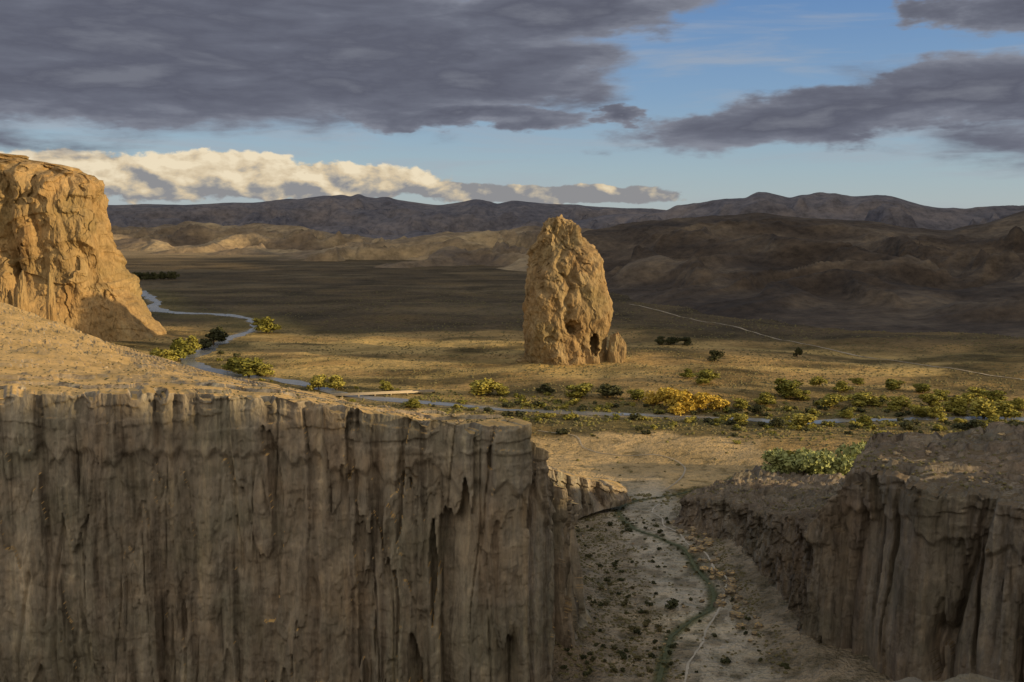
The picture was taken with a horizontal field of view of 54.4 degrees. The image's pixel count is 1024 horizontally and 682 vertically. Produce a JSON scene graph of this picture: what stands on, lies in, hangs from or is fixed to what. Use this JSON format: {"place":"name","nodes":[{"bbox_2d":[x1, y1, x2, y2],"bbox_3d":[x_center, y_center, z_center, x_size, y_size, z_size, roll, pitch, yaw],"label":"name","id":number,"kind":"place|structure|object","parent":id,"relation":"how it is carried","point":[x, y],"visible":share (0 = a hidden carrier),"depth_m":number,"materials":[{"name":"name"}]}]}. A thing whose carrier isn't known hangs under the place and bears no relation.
{"place":"outdoors","nodes":[
{"label":"outdoors","id":0,"kind":"place"},
{"bbox_2d":[111,221,406,254],"bbox_3d":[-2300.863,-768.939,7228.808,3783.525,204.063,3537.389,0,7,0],"label":"foothill","id":1,"kind":"structure","parent":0,"point":[218,239],"depth_m":6547.09,"materials":[{"name":"soil"}]},
{"bbox_2d":[0,302,631,681],"bbox_3d":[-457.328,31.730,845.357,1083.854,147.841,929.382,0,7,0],"label":"canyon wall","id":2,"kind":"structure","parent":0,"point":[203,533],"depth_m":402.59,"materials":[{"name":"stone"}]},
{"bbox_2d":[0,306,558,485],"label":"scrub","id":3,"kind":"object","parent":2,"relation":"on","point":[286,390],"visible":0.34,"depth_m":435.50,"materials":[{"name":"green plant"}]},
{"bbox_2d":[107,194,665,239],"bbox_3d":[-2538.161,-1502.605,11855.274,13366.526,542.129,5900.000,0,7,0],"label":"mountain range","id":4,"kind":"structure","parent":0,"point":[385,218],"depth_m":11783.87,"materials":[{"name":"stone"}]},
{"bbox_2d":[279,225,592,271],"bbox_3d":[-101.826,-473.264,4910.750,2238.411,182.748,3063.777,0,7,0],"label":"foothill","id":5,"kind":"structure","parent":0,"point":[507,249],"depth_m":4952.53,"materials":[{"name":"soil"}]},
{"bbox_2d":[0,0,1023,209],"label":"sky","id":6,"kind":"structure","parent":0,"point":[655,104],"materials":[{"name":"blue"}]},
{"bbox_2d":[109,251,1023,681],"bbox_3d":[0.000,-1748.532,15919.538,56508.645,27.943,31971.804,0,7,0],"label":"ground","id":7,"kind":"structure","parent":0,"point":[255,279],"depth_m":1296.07,"materials":[{"name":"soil"}]},
{"bbox_2d":[0,279,12,305],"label":"rock spire","id":8,"kind":"object","parent":7,"relation":"on","point":[6,296],"visible":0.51,"depth_m":1438.57,"materials":[{"name":"stone"}]},
{"bbox_2d":[13,270,30,311],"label":"rock spire","id":9,"kind":"object","parent":7,"relation":"on","point":[21,300],"visible":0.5,"depth_m":1436.07,"materials":[{"name":"stone"}]},
{"bbox_2d":[46,273,57,320],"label":"rock spire","id":10,"kind":"object","parent":7,"relation":"on","point":[51,312],"visible":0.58,"depth_m":1439.23,"materials":[{"name":"stone"}]},
{"bbox_2d":[0,153,166,340],"bbox_3d":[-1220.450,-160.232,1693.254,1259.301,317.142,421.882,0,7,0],"label":"rock butte","id":11,"kind":"object","parent":7,"relation":"on","point":[55,221],"visible":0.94,"depth_m":1628.50,"materials":[{"name":"stone"}]},
{"bbox_2d":[149,349,178,360],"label":"willow tree","id":12,"kind":"object","parent":7,"relation":"on","point":[164,353],"visible":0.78,"depth_m":1395.64,"materials":[{"name":"green plant"}]},
{"bbox_2d":[169,337,195,359],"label":"willow tree","id":13,"kind":"object","parent":7,"relation":"on","point":[180,347],"visible":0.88,"depth_m":1418.67,"materials":[{"name":"green plant"}]},
{"bbox_2d":[185,335,201,349],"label":"willow tree","id":14,"kind":"object","parent":7,"relation":"on","point":[193,343],"visible":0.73,"depth_m":1493.95,"materials":[{"name":"green plant"}]},
{"bbox_2d":[199,338,212,348],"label":"willow tree","id":15,"kind":"object","parent":7,"relation":"on","point":[204,343],"visible":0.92,"depth_m":1536.69,"materials":[{"name":"green plant"}]},
{"bbox_2d":[198,328,228,344],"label":"willow tree","id":16,"kind":"object","parent":7,"relation":"on","point":[216,335],"visible":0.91,"depth_m":1590.09,"materials":[{"name":"green plant"}]},
{"bbox_2d":[221,357,240,370],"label":"willow tree","id":17,"kind":"object","parent":7,"relation":"on","point":[229,365],"visible":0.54,"depth_m":1310.17,"materials":[{"name":"green plant"}]},
{"bbox_2d":[229,357,263,375],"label":"willow tree","id":18,"kind":"object","parent":7,"relation":"on","point":[245,368],"visible":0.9,"depth_m":1271.49,"materials":[{"name":"green plant"}]},
{"bbox_2d":[251,317,261,325],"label":"willow tree","id":19,"kind":"object","parent":7,"relation":"on","point":[256,321],"visible":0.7,"depth_m":1860.53,"materials":[{"name":"green plant"}]},
{"bbox_2d":[250,363,274,375],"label":"willow tree","id":20,"kind":"object","parent":7,"relation":"on","point":[266,370],"visible":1,"depth_m":1270.96,"materials":[{"name":"green plant"}]},
{"bbox_2d":[254,316,280,332],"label":"willow tree","id":21,"kind":"object","parent":7,"relation":"on","point":[267,325],"visible":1,"depth_m":1758.84,"materials":[{"name":"green plant"}]},
{"bbox_2d":[306,374,327,389],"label":"willow tree","id":22,"kind":"object","parent":7,"relation":"on","point":[315,381],"visible":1,"depth_m":1172.58,"materials":[{"name":"green plant"}]},
{"bbox_2d":[323,374,346,389],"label":"willow tree","id":23,"kind":"object","parent":7,"relation":"on","point":[335,381],"visible":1,"depth_m":1172.65,"materials":[{"name":"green plant"}]},
{"bbox_2d":[331,389,434,395],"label":"bridge","id":24,"kind":"structure","parent":7,"relation":"on","point":[383,392],"depth_m":1139.50,"materials":[{"name":"concrete"}]},
{"bbox_2d":[379,381,393,389],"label":"willow tree","id":25,"kind":"object","parent":7,"relation":"on","point":[387,385],"visible":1,"depth_m":1174.09,"materials":[{"name":"green plant"}]},
{"bbox_2d":[402,398,421,407],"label":"willow tree","id":26,"kind":"object","parent":7,"relation":"on","point":[413,402],"visible":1,"depth_m":1059.62,"materials":[{"name":"green plant"}]},
{"bbox_2d":[468,378,503,394],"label":"willow tree","id":27,"kind":"object","parent":7,"relation":"on","point":[487,386],"visible":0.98,"depth_m":1129.36,"materials":[{"name":"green plant"}]},
{"bbox_2d":[494,386,509,395],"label":"willow tree","id":28,"kind":"object","parent":7,"relation":"on","point":[502,391],"visible":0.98,"depth_m":1130.31,"materials":[{"name":"green plant"}]},
{"bbox_2d":[515,356,528,362],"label":"boulder","id":29,"kind":"object","parent":7,"relation":"on","point":[522,359],"visible":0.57,"depth_m":1394.27,"materials":[{"name":"stone"}]},
{"bbox_2d":[535,383,555,392],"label":"willow tree","id":30,"kind":"object","parent":7,"relation":"on","point":[545,387],"visible":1,"depth_m":1134.85,"materials":[{"name":"green plant"}]},
{"bbox_2d":[108,288,1023,503],"bbox_3d":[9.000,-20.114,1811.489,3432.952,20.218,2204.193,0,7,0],"label":"scrub","id":31,"kind":"object","parent":7,"relation":"on","point":[667,497],"visible":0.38,"depth_m":1328.47,"materials":[{"name":"green plant"}]},
{"bbox_2d":[522,214,613,365],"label":"rock monolith","id":32,"kind":"object","parent":7,"relation":"on","point":[567,309],"visible":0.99,"depth_m":1361.66,"materials":[{"name":"stone"}]},
{"bbox_2d":[564,382,593,397],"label":"willow tree","id":33,"kind":"object","parent":7,"relation":"on","point":[581,389],"visible":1,"depth_m":1106.93,"materials":[{"name":"green plant"}]},
{"bbox_2d":[596,383,623,397],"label":"willow tree","id":34,"kind":"object","parent":7,"relation":"on","point":[607,389],"visible":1,"depth_m":1102.56,"materials":[{"name":"green plant"}]},
{"bbox_2d":[606,332,626,362],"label":"boulder","id":35,"kind":"object","parent":7,"relation":"on","point":[616,351],"visible":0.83,"depth_m":1368.38,"materials":[{"name":"stone"}]},
{"bbox_2d":[626,389,644,400],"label":"willow tree","id":36,"kind":"object","parent":7,"relation":"on","point":[637,394],"visible":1,"depth_m":1089.19,"materials":[{"name":"green plant"}]},
{"bbox_2d":[629,413,641,420],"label":"bush","id":37,"kind":"object","parent":7,"relation":"on","point":[634,416],"visible":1,"depth_m":998.39,"materials":[{"name":"green plant"}]},
{"bbox_2d":[643,391,662,404],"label":"willow tree","id":38,"kind":"object","parent":7,"relation":"on","point":[650,399],"visible":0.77,"depth_m":1070.54,"materials":[{"name":"yellow plant"}]},
{"bbox_2d":[655,335,670,344],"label":"willow tree","id":39,"kind":"object","parent":7,"relation":"on","point":[660,339],"visible":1,"depth_m":1581.95,"materials":[{"name":"green plant"}]},
{"bbox_2d":[654,387,678,406],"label":"willow tree","id":40,"kind":"object","parent":7,"relation":"on","point":[665,394],"visible":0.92,"depth_m":1053.38,"materials":[{"name":"yellow plant"}]},
{"bbox_2d":[665,598,678,609],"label":"shrub","id":41,"kind":"object","parent":7,"relation":"on","point":[673,602],"visible":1,"depth_m":495.66,"materials":[{"name":"green plant"}]},
{"bbox_2d":[665,336,681,344],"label":"willow tree","id":42,"kind":"object","parent":7,"relation":"on","point":[673,340],"visible":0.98,"depth_m":1586.95,"materials":[{"name":"green plant"}]},
{"bbox_2d":[667,401,685,415],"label":"willow tree","id":43,"kind":"object","parent":7,"relation":"on","point":[676,409],"visible":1,"depth_m":1024.20,"materials":[{"name":"yellow plant"}]},
{"bbox_2d":[555,500,803,678],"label":"scrub","id":44,"kind":"object","parent":7,"relation":"on","point":[636,626],"visible":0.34,"depth_m":498.17,"materials":[{"name":"green plant"}]},
{"bbox_2d":[667,389,699,411],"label":"willow tree","id":45,"kind":"object","parent":7,"relation":"on","point":[685,397],"visible":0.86,"depth_m":1031.21,"materials":[{"name":"yellow plant"}]},
{"bbox_2d":[680,337,691,344],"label":"willow tree","id":46,"kind":"object","parent":7,"relation":"on","point":[687,340],"visible":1,"depth_m":1589.13,"materials":[{"name":"green plant"}]},
{"bbox_2d":[679,368,694,378],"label":"willow tree","id":47,"kind":"object","parent":7,"relation":"on","point":[688,373],"visible":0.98,"depth_m":1210.79,"materials":[{"name":"green plant"}]},
{"bbox_2d":[694,392,713,410],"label":"willow tree","id":48,"kind":"object","parent":7,"relation":"on","point":[703,398],"visible":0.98,"depth_m":1035.23,"materials":[{"name":"yellow plant"}]},
{"bbox_2d":[692,369,720,383],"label":"willow tree","id":49,"kind":"object","parent":7,"relation":"on","point":[704,376],"visible":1,"depth_m":1169.21,"materials":[{"name":"green plant"}]},
{"bbox_2d":[396,388,1022,460],"bbox_3d":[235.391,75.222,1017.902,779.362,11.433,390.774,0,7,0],"label":"scrub","id":50,"kind":"object","parent":7,"relation":"on","point":[657,406],"visible":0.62,"depth_m":1011.22,"materials":[{"name":"green plant"}]},
{"bbox_2d":[707,350,724,360],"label":"willow tree","id":51,"kind":"object","parent":7,"relation":"on","point":[716,354],"visible":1,"depth_m":1392.78,"materials":[{"name":"green plant"}]},
{"bbox_2d":[708,395,730,409],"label":"willow tree","id":52,"kind":"object","parent":7,"relation":"on","point":[720,402],"visible":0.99,"depth_m":1048.33,"materials":[{"name":"yellow plant"}]},
{"bbox_2d":[713,599,726,607],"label":"boulder","id":53,"kind":"object","parent":7,"relation":"on","point":[717,603],"visible":1,"depth_m":498.90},
{"bbox_2d":[718,414,731,420],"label":"bush","id":54,"kind":"object","parent":7,"relation":"on","point":[722,417],"visible":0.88,"depth_m":992.19,"materials":[{"name":"green plant"}]},
{"bbox_2d":[726,577,736,583],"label":"boulder","id":55,"kind":"object","parent":7,"relation":"on","point":[732,580],"visible":0.94,"depth_m":525.72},
{"bbox_2d":[726,582,737,589],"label":"boulder","id":56,"kind":"object","parent":7,"relation":"on","point":[731,585],"visible":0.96,"depth_m":517.53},
{"bbox_2d":[732,594,742,601],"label":"boulder","id":57,"kind":"object","parent":7,"relation":"on","point":[737,597],"visible":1,"depth_m":501.78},
{"bbox_2d":[730,413,748,424],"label":"willow tree","id":58,"kind":"object","parent":7,"relation":"on","point":[741,418],"visible":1,"depth_m":976.08,"materials":[{"name":"green plant"}]},
{"bbox_2d":[732,398,749,408],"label":"willow tree","id":59,"kind":"object","parent":7,"relation":"on","point":[741,403],"visible":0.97,"depth_m":1050.42,"materials":[{"name":"green plant"}]},
{"bbox_2d":[747,404,763,413],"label":"willow tree","id":60,"kind":"object","parent":7,"relation":"on","point":[758,408],"visible":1,"depth_m":1022.33,"materials":[{"name":"green plant"}]},
{"bbox_2d":[753,622,763,628],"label":"boulder","id":61,"kind":"object","parent":7,"relation":"on","point":[758,625],"visible":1,"depth_m":467.53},
{"bbox_2d":[753,392,777,404],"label":"willow tree","id":62,"kind":"object","parent":7,"relation":"on","point":[765,398],"visible":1,"depth_m":1066.05,"materials":[{"name":"green plant"}]},
{"bbox_2d":[768,418,784,426],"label":"willow tree","id":63,"kind":"object","parent":7,"relation":"on","point":[777,422],"visible":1,"depth_m":958.23,"materials":[{"name":"green plant"}]},
{"bbox_2d":[761,447,794,473],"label":"willow tree","id":64,"kind":"object","parent":7,"relation":"on","point":[772,457],"visible":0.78,"depth_m":775.95,"materials":[{"name":"green plant"}]},
{"bbox_2d":[773,378,803,397],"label":"willow tree","id":65,"kind":"object","parent":7,"relation":"on","point":[784,387],"visible":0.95,"depth_m":1105.24,"materials":[{"name":"green plant"}]},
{"bbox_2d":[793,347,802,356],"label":"willow tree","id":66,"kind":"object","parent":7,"relation":"on","point":[798,351],"visible":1,"depth_m":1472.02,"materials":[{"name":"green plant"}]},
{"bbox_2d":[790,388,810,400],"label":"willow tree","id":67,"kind":"object","parent":7,"relation":"on","point":[799,394],"visible":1,"depth_m":1093.06,"materials":[{"name":"green plant"}]},
{"bbox_2d":[790,413,817,424],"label":"willow tree","id":68,"kind":"object","parent":7,"relation":"on","point":[804,418],"visible":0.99,"depth_m":964.42,"materials":[{"name":"green plant"}]},
{"bbox_2d":[779,447,829,474],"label":"willow tree","id":69,"kind":"object","parent":7,"relation":"on","point":[805,460],"visible":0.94,"depth_m":758.80,"materials":[{"name":"green plant"}]},
{"bbox_2d":[808,376,827,385],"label":"willow tree","id":70,"kind":"object","parent":7,"relation":"on","point":[817,380],"visible":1,"depth_m":1173.59,"materials":[{"name":"green plant"}]},
{"bbox_2d":[808,448,835,474],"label":"willow tree","id":71,"kind":"object","parent":7,"relation":"on","point":[826,450],"visible":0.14,"depth_m":768.82,"materials":[{"name":"green plant"}]},
{"bbox_2d":[814,393,848,406],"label":"willow tree","id":72,"kind":"object","parent":7,"relation":"on","point":[829,399],"visible":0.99,"depth_m":1058.82,"materials":[{"name":"green plant"}]},
{"bbox_2d":[817,451,853,475],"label":"willow tree","id":73,"kind":"object","parent":7,"relation":"on","point":[842,465],"visible":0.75,"depth_m":756.10,"materials":[{"name":"green plant"}]},
{"bbox_2d":[832,380,853,391],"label":"willow tree","id":74,"kind":"object","parent":7,"relation":"on","point":[841,386],"visible":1,"depth_m":1136.19,"materials":[{"name":"green plant"}]},
{"bbox_2d":[837,409,853,418],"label":"willow tree","id":75,"kind":"object","parent":7,"relation":"on","point":[846,413],"visible":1,"depth_m":1004.98,"materials":[{"name":"green plant"}]},
{"bbox_2d":[835,439,866,469],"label":"willow tree","id":76,"kind":"object","parent":7,"relation":"on","point":[854,450],"visible":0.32,"depth_m":768.01,"materials":[{"name":"green plant"}]},
{"bbox_2d":[689,424,1023,511],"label":"scrub","id":77,"kind":"object","parent":7,"relation":"on","point":[920,463],"visible":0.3,"depth_m":439.12,"materials":[{"name":"brown plant"}]},
{"bbox_2d":[847,378,865,384],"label":"willow tree","id":78,"kind":"object","parent":7,"relation":"on","point":[857,381],"visible":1,"depth_m":1222.99,"materials":[{"name":"green plant"}]},
{"bbox_2d":[849,419,864,427],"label":"bush","id":79,"kind":"object","parent":7,"relation":"on","point":[856,423],"visible":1,"depth_m":963.61,"materials":[{"name":"green plant"}]},
{"bbox_2d":[846,391,877,405],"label":"willow tree","id":80,"kind":"object","parent":7,"relation":"on","point":[858,398],"visible":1,"depth_m":1068.23,"materials":[{"name":"green plant"}]},
{"bbox_2d":[853,415,872,425],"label":"willow tree","id":81,"kind":"object","parent":7,"relation":"on","point":[865,420],"visible":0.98,"depth_m":968.62,"materials":[{"name":"green plant"}]},
{"bbox_2d":[862,396,882,406],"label":"willow tree","id":82,"kind":"object","parent":7,"relation":"on","point":[877,403],"visible":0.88,"depth_m":1067.53,"materials":[{"name":"green plant"}]},
{"bbox_2d":[885,378,905,389],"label":"bush","id":83,"kind":"object","parent":7,"relation":"on","point":[891,384],"visible":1,"depth_m":1179.58,"materials":[{"name":"green plant"}]},
{"bbox_2d":[886,395,911,408],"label":"willow tree","id":84,"kind":"object","parent":7,"relation":"on","point":[896,401],"visible":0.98,"depth_m":1050.35,"materials":[{"name":"green plant"}]},
{"bbox_2d":[899,419,918,430],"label":"willow tree","id":85,"kind":"object","parent":7,"relation":"on","point":[906,424],"visible":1,"depth_m":947.41,"materials":[{"name":"green plant"}]},
{"bbox_2d":[908,404,927,416],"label":"willow tree","id":86,"kind":"object","parent":7,"relation":"on","point":[917,410],"visible":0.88,"depth_m":1012.98,"materials":[{"name":"green plant"}]},
{"bbox_2d":[912,383,930,392],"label":"willow tree","id":87,"kind":"object","parent":7,"relation":"on","point":[923,388],"visible":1,"depth_m":1159.63,"materials":[{"name":"green plant"}]},
{"bbox_2d":[919,393,943,405],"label":"willow tree","id":88,"kind":"object","parent":7,"relation":"on","point":[931,399],"visible":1,"depth_m":1071.42,"materials":[{"name":"green plant"}]},
{"bbox_2d":[920,406,946,418],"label":"willow tree","id":89,"kind":"object","parent":7,"relation":"on","point":[935,413],"visible":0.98,"depth_m":1001.36,"materials":[{"name":"green plant"}]},
{"bbox_2d":[933,424,947,429],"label":"bush","id":90,"kind":"object","parent":7,"relation":"on","point":[937,426],"visible":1,"depth_m":945.93,"materials":[{"name":"green plant"}]},
{"bbox_2d":[932,389,950,399],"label":"willow tree","id":91,"kind":"object","parent":7,"relation":"on","point":[943,394],"visible":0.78,"depth_m":1110.43,"materials":[{"name":"green plant"}]},
{"bbox_2d":[941,395,969,414],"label":"willow tree","id":92,"kind":"object","parent":7,"relation":"on","point":[958,404],"visible":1,"depth_m":1020.08,"materials":[{"name":"green plant"}]},
{"bbox_2d":[959,392,975,403],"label":"willow tree","id":93,"kind":"object","parent":7,"relation":"on","point":[968,396],"visible":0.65,"depth_m":1081.82,"materials":[{"name":"green plant"}]},
{"bbox_2d":[959,419,986,429],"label":"willow tree","id":94,"kind":"object","parent":7,"relation":"on","point":[974,423],"visible":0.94,"depth_m":943.18,"materials":[{"name":"green plant"}]},
{"bbox_2d":[966,386,987,397],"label":"willow tree","id":95,"kind":"object","parent":7,"relation":"on","point":[975,391],"visible":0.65,"depth_m":1124.77,"materials":[{"name":"green plant"}]},
{"bbox_2d":[969,396,1001,419],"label":"willow tree","id":96,"kind":"object","parent":7,"relation":"on","point":[988,408],"visible":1,"depth_m":1004.29,"materials":[{"name":"yellow plant"}]},
{"bbox_2d":[979,390,1007,400],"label":"willow tree","id":97,"kind":"object","parent":7,"relation":"on","point":[994,395],"visible":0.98,"depth_m":1093.97,"materials":[{"name":"green plant"}]},
{"bbox_2d":[995,400,1022,417],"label":"willow tree","id":98,"kind":"object","parent":7,"relation":"on","point":[1006,409],"visible":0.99,"depth_m":1001.11,"materials":[{"name":"green plant"}]},
{"bbox_2d":[1010,397,1023,408],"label":"willow tree","id":99,"kind":"object","parent":7,"relation":"on","point":[1018,402],"visible":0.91,"depth_m":1049.39,"materials":[{"name":"green plant"}]},
{"bbox_2d":[141,291,1023,423],"bbox_3d":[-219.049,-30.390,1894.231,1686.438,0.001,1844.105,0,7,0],"label":"river","id":100,"kind":"structure","parent":0,"point":[187,360],"depth_m":1169.87,"materials":[{"name":"liquid"}]},
{"bbox_2d":[538,430,685,491],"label":"path","id":101,"kind":"structure","parent":0,"point":[635,455],"depth_m":861.76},
{"bbox_2d":[617,477,731,681],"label":"stream","id":102,"kind":"structure","parent":0,"point":[661,669],"depth_m":509.23,"materials":[{"name":"liquid"}]},
{"bbox_2d":[651,501,726,681],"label":"path","id":103,"kind":"structure","parent":0,"point":[705,632],"depth_m":482.01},
{"bbox_2d":[573,192,1023,229],"bbox_3d":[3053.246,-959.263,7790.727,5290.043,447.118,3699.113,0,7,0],"label":"mountain range","id":104,"kind":"object","parent":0,"point":[891,210],"visible":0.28,"depth_m":7997.16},
{"bbox_2d":[581,211,1023,337],"bbox_3d":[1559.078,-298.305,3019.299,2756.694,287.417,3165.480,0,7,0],"label":"hillside","id":105,"kind":"structure","parent":0,"point":[856,275],"depth_m":2617.55,"materials":[{"name":"soil"}]},
{"bbox_2d":[631,304,1023,379],"bbox_3d":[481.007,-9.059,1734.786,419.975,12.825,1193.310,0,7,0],"label":"dirt road","id":106,"kind":"structure","parent":0,"point":[828,348],"depth_m":1578.36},
{"bbox_2d":[672,422,1023,681],"bbox_3d":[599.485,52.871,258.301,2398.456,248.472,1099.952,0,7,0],"label":"canyon wall","id":107,"kind":"structure","parent":0,"point":[897,575],"depth_m":413.32,"materials":[{"name":"stone"}]},
{"bbox_2d":[892,673,1012,681],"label":"ledge","id":108,"kind":"object","parent":107,"relation":"on","point":[970,677],"visible":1,"depth_m":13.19,"materials":[{"name":"stone"}]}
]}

